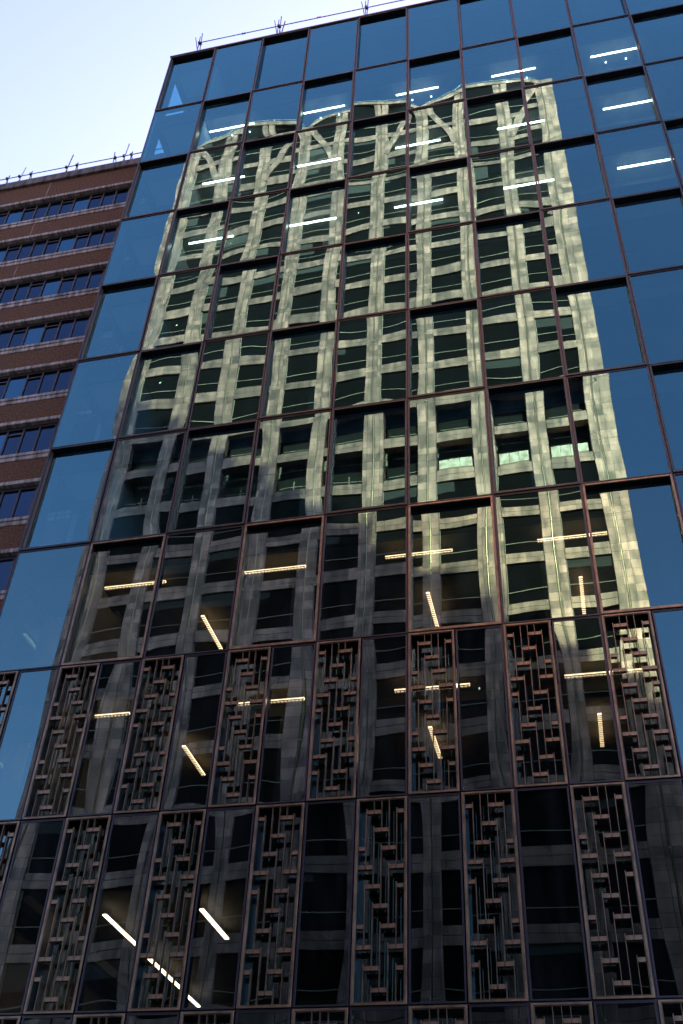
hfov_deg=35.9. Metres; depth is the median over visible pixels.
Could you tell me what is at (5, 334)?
window
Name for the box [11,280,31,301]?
window
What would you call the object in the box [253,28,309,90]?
window
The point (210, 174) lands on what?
window
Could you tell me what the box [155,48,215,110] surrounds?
window
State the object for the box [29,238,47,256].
window
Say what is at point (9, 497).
window
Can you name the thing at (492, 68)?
window
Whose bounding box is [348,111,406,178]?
window
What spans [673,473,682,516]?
window
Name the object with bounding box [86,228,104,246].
window
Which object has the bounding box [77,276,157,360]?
window
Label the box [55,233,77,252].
window
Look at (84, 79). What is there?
sky
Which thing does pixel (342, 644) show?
office building
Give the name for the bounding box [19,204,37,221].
window
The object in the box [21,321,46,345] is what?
window
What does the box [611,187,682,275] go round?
window
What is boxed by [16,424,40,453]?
window
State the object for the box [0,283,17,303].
window
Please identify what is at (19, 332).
window
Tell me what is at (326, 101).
window
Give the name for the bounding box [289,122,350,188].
window
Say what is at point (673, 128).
window
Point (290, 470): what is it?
window
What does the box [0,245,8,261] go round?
window
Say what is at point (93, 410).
window
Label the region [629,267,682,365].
window
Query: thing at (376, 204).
window
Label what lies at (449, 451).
window
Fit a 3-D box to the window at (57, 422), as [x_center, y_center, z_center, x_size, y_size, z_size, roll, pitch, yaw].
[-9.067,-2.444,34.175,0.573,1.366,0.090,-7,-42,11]
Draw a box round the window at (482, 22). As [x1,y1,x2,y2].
[458,0,514,48]
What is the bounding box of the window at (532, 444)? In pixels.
[486,377,580,494]
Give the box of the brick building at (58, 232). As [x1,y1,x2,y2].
[0,157,139,609]
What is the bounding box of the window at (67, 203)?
[58,197,75,213]
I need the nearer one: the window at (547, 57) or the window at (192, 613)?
the window at (192, 613)
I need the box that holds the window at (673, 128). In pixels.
[662,117,682,186]
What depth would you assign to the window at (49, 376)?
36.30 m
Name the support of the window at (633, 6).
in the office building at (342, 644)
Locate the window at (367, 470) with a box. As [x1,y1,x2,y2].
[325,399,406,514]
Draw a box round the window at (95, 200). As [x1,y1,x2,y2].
[87,191,104,208]
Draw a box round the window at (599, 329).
[553,275,646,376]
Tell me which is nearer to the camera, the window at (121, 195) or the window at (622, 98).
the window at (622, 98)
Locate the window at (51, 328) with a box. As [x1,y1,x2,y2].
[40,319,60,342]
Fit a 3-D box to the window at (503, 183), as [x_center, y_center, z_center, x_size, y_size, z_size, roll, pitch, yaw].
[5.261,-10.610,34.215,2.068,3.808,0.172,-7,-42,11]
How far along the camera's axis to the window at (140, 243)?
36.57 m
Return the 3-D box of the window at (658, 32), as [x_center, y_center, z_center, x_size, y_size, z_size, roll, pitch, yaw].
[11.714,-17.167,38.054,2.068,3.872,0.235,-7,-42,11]
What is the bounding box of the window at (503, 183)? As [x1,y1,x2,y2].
[469,146,540,221]
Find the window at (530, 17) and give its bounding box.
[511,0,570,37]
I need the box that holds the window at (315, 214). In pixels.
[281,179,346,254]
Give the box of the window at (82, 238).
[72,230,90,249]
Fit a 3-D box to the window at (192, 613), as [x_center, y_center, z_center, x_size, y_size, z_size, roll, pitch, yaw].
[-3.542,1.932,25.826,2.068,3.777,0.172,-7,-42,11]
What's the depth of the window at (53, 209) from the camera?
44.15 m
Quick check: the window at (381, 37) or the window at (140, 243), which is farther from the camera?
the window at (381, 37)
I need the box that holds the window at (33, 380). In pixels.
[21,370,43,395]
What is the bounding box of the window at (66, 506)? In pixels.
[18,439,116,551]
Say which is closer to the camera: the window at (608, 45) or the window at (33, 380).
the window at (33, 380)
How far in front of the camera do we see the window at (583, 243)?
31.18 m
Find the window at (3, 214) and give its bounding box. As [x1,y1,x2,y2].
[0,209,9,224]
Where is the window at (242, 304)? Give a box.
[205,255,279,341]
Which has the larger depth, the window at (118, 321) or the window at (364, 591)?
the window at (118, 321)
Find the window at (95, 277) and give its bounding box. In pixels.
[85,268,104,288]
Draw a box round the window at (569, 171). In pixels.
[532,134,609,210]
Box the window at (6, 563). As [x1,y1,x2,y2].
[0,555,15,590]
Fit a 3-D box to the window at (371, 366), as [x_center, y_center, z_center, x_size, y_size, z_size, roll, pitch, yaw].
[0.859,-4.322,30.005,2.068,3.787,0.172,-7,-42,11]
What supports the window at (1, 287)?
in the brick building at (58, 232)
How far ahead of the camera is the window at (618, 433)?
26.15 m
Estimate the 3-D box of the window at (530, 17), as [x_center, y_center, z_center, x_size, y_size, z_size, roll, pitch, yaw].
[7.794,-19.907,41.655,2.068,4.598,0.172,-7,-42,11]
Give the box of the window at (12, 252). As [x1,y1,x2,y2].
[3,243,21,261]
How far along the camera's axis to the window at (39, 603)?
26.59 m
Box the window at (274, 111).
[243,81,302,141]
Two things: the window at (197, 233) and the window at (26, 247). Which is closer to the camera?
the window at (197, 233)
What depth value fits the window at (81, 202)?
43.90 m
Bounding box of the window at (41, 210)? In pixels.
[32,201,50,218]
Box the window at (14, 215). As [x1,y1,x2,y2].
[4,206,25,223]
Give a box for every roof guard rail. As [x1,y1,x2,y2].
[0,143,141,182]
[195,0,403,49]
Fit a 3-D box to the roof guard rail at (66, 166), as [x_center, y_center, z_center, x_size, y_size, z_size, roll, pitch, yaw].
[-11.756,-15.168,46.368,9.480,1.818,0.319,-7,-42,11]
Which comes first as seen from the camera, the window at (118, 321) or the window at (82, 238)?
the window at (118, 321)
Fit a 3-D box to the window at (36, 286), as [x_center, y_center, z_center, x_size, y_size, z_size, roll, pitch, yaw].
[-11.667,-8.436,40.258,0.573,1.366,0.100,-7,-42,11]
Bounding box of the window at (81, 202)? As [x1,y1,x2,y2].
[70,194,91,211]
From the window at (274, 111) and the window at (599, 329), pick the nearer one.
the window at (599, 329)
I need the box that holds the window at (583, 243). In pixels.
[542,199,626,286]
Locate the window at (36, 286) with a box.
[25,278,45,298]
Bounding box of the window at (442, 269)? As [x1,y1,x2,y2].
[408,223,478,308]
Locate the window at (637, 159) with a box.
[597,122,680,197]
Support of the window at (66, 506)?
in the office building at (342, 644)
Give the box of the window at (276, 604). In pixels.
[229,515,324,650]
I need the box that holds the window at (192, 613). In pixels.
[143,525,244,658]
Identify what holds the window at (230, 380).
in the office building at (342, 644)
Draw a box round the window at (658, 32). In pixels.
[630,4,682,64]
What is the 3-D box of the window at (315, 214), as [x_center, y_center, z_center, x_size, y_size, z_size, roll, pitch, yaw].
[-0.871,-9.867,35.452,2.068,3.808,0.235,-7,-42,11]
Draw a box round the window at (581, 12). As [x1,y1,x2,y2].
[566,0,627,26]
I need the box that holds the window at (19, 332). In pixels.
[7,324,28,347]
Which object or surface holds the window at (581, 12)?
in the office building at (342, 644)
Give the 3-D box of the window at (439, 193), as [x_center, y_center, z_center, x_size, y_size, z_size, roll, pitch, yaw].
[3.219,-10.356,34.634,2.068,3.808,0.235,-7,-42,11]
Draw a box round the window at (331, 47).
[304,18,357,80]
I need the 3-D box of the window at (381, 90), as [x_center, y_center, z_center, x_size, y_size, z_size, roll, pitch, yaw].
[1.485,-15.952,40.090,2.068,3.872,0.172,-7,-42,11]
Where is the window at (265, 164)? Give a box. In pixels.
[232,132,295,199]
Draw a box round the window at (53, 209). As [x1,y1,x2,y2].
[45,199,62,216]
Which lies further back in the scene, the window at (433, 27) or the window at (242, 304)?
the window at (433, 27)
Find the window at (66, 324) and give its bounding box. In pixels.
[55,317,75,339]
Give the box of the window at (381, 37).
[355,7,406,70]
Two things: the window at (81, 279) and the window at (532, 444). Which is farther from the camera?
the window at (81, 279)
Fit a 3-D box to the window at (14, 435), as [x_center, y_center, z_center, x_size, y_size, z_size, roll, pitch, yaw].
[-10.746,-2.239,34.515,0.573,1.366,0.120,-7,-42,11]
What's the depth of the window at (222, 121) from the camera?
41.49 m
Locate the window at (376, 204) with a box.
[344,168,406,243]
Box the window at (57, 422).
[49,422,57,448]
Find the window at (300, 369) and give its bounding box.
[259,321,337,419]
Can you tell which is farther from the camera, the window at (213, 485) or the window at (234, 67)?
the window at (234, 67)
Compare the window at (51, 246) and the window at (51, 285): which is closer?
the window at (51, 285)
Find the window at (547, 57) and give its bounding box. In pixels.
[516,27,582,87]
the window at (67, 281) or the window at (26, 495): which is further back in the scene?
the window at (67, 281)
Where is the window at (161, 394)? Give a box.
[118,342,203,438]
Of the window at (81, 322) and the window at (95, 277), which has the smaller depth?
the window at (81, 322)
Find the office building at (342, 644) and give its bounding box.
[0,0,682,1023]
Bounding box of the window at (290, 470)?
[245,410,331,523]
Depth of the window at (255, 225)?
35.75 m
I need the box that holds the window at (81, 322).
[69,314,90,337]
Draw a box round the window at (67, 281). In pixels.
[57,273,76,293]
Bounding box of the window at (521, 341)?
[480,288,564,387]
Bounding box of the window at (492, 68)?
[462,38,522,98]
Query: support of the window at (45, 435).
in the brick building at (58, 232)
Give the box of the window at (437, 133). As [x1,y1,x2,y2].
[408,100,468,166]
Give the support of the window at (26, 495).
in the brick building at (58, 232)
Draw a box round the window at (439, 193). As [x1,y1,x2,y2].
[408,157,472,232]
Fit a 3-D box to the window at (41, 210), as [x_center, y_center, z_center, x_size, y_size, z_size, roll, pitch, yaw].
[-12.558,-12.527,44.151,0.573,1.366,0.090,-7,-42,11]
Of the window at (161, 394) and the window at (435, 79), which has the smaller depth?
the window at (161, 394)
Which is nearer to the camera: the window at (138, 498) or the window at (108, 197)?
the window at (138, 498)
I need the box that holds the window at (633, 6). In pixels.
[625,0,682,15]
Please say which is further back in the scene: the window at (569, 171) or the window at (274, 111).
the window at (274, 111)
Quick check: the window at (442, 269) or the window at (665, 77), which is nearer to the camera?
the window at (442, 269)
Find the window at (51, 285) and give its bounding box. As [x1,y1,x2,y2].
[39,275,62,296]
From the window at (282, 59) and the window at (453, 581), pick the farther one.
the window at (282, 59)
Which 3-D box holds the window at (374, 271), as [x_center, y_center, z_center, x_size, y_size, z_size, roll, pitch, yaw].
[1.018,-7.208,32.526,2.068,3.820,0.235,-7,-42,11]
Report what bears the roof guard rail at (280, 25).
on the office building at (342, 644)
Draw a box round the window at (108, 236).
[99,225,117,244]
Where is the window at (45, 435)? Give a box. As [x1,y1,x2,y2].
[33,422,56,450]
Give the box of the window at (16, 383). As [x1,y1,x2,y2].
[2,373,28,398]
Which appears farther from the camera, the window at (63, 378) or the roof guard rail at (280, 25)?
the roof guard rail at (280, 25)
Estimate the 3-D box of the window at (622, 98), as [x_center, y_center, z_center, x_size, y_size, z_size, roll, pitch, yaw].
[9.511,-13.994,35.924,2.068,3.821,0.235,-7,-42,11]
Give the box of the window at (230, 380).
[188,332,269,428]
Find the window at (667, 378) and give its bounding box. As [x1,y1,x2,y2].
[649,360,682,473]
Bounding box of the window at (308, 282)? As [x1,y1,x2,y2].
[271,245,342,330]
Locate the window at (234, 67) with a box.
[204,38,262,100]
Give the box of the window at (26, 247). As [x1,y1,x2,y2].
[16,240,34,259]
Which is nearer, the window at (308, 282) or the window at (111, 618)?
the window at (111, 618)
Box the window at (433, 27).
[408,0,460,59]
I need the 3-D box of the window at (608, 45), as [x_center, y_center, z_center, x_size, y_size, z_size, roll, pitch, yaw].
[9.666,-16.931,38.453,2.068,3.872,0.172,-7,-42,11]
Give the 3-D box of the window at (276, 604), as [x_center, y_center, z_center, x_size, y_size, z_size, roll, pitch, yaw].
[-1.494,1.696,25.426,2.068,3.777,0.235,-7,-42,11]
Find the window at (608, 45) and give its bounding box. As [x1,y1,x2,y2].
[572,15,643,76]
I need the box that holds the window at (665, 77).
[645,58,682,120]
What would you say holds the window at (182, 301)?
in the office building at (342, 644)
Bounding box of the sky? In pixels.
[0,0,430,183]
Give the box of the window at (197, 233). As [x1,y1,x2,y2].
[159,200,230,275]
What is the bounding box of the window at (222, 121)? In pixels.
[190,91,251,152]
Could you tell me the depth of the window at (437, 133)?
37.05 m
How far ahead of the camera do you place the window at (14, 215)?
44.49 m
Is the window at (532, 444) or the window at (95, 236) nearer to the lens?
the window at (532, 444)
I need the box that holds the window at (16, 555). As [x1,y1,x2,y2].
[5,555,16,589]
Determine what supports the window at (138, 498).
in the office building at (342, 644)
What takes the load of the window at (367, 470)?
in the office building at (342, 644)
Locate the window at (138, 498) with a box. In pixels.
[92,430,186,542]
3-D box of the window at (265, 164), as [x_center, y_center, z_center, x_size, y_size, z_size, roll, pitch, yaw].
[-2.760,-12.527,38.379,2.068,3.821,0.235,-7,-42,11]
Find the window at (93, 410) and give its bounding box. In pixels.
[51,352,138,447]
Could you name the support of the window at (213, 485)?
in the office building at (342, 644)
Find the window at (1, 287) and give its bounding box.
[0,285,4,296]
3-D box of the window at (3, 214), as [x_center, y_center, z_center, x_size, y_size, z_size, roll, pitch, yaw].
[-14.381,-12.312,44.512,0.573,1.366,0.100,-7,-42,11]
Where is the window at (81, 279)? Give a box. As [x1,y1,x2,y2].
[71,270,90,291]
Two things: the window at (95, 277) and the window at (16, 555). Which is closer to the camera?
the window at (16, 555)
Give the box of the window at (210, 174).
[176,143,241,209]
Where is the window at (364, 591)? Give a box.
[317,506,407,641]
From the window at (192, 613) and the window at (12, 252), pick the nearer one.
the window at (192, 613)
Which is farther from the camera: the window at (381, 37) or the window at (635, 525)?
the window at (381, 37)
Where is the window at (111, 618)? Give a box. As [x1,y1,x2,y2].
[60,534,165,666]
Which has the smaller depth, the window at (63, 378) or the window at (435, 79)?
the window at (63, 378)
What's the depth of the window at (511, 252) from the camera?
31.79 m
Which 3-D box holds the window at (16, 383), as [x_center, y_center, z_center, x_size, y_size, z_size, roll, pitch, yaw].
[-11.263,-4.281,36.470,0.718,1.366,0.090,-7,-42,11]
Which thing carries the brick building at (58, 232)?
on the ground
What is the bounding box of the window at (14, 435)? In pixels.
[0,427,24,455]
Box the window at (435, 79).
[408,49,463,110]
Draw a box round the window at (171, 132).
[139,102,202,161]
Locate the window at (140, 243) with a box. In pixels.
[101,211,174,284]
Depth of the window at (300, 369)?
30.49 m
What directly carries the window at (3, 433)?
in the brick building at (58, 232)
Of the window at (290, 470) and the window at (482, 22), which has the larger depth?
the window at (482, 22)
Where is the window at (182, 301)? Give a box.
[140,266,218,350]
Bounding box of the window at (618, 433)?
[566,366,671,483]
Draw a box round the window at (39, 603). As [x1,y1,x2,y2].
[0,543,90,671]
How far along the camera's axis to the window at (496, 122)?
36.89 m
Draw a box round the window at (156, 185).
[121,153,189,219]
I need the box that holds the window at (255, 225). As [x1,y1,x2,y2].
[220,190,288,264]
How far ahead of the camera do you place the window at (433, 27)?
42.37 m
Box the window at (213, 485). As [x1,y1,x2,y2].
[167,420,257,533]
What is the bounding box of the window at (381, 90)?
[352,60,406,120]
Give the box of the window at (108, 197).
[100,189,116,205]
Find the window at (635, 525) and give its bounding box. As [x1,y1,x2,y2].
[582,474,682,614]
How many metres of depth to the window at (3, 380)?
36.75 m
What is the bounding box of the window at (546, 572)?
[494,485,599,624]
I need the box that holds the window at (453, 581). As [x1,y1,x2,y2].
[408,495,501,632]
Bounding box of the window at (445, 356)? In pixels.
[408,299,484,398]
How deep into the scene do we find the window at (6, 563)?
30.75 m
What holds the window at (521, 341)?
in the office building at (342, 644)
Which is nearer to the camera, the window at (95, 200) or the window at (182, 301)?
the window at (182, 301)
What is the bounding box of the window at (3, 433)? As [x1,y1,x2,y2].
[0,429,8,453]
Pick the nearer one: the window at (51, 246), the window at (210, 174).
the window at (210, 174)
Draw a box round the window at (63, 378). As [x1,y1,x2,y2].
[52,365,74,391]
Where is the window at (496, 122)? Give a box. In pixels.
[465,88,530,156]
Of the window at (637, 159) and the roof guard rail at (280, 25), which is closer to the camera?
the window at (637, 159)
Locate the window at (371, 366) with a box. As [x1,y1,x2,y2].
[333,310,406,408]
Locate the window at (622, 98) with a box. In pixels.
[584,65,660,133]
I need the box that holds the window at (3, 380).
[0,376,9,398]
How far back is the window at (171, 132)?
41.66 m
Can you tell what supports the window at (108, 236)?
in the brick building at (58, 232)
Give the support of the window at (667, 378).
in the office building at (342, 644)
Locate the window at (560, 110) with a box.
[524,77,594,144]
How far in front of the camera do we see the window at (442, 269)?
32.00 m
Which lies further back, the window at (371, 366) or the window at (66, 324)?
the window at (66, 324)
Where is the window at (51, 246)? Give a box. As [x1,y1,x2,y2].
[42,235,61,254]
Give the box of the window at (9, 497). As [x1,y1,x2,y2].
[0,487,20,518]
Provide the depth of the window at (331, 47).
43.20 m
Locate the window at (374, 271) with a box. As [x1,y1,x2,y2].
[338,233,406,320]
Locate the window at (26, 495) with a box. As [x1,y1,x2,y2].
[11,485,37,517]
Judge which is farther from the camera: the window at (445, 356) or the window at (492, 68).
the window at (492, 68)
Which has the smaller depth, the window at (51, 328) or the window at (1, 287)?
the window at (51, 328)
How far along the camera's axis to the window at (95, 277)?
39.87 m
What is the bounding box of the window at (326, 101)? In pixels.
[297,71,354,131]
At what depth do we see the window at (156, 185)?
39.34 m
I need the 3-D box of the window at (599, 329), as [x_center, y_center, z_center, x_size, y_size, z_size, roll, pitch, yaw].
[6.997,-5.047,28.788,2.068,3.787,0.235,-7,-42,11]
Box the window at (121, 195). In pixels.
[113,186,129,203]
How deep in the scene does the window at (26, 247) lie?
42.42 m
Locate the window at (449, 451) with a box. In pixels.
[408,388,492,504]
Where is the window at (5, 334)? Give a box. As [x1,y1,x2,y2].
[0,327,13,348]
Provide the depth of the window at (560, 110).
36.24 m
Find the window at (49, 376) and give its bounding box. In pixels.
[36,368,58,393]
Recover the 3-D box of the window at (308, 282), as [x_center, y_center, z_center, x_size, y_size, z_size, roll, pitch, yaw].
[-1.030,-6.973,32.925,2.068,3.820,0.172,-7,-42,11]
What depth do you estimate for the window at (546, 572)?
24.05 m
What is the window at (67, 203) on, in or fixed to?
in the brick building at (58, 232)
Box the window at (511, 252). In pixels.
[474,211,551,298]

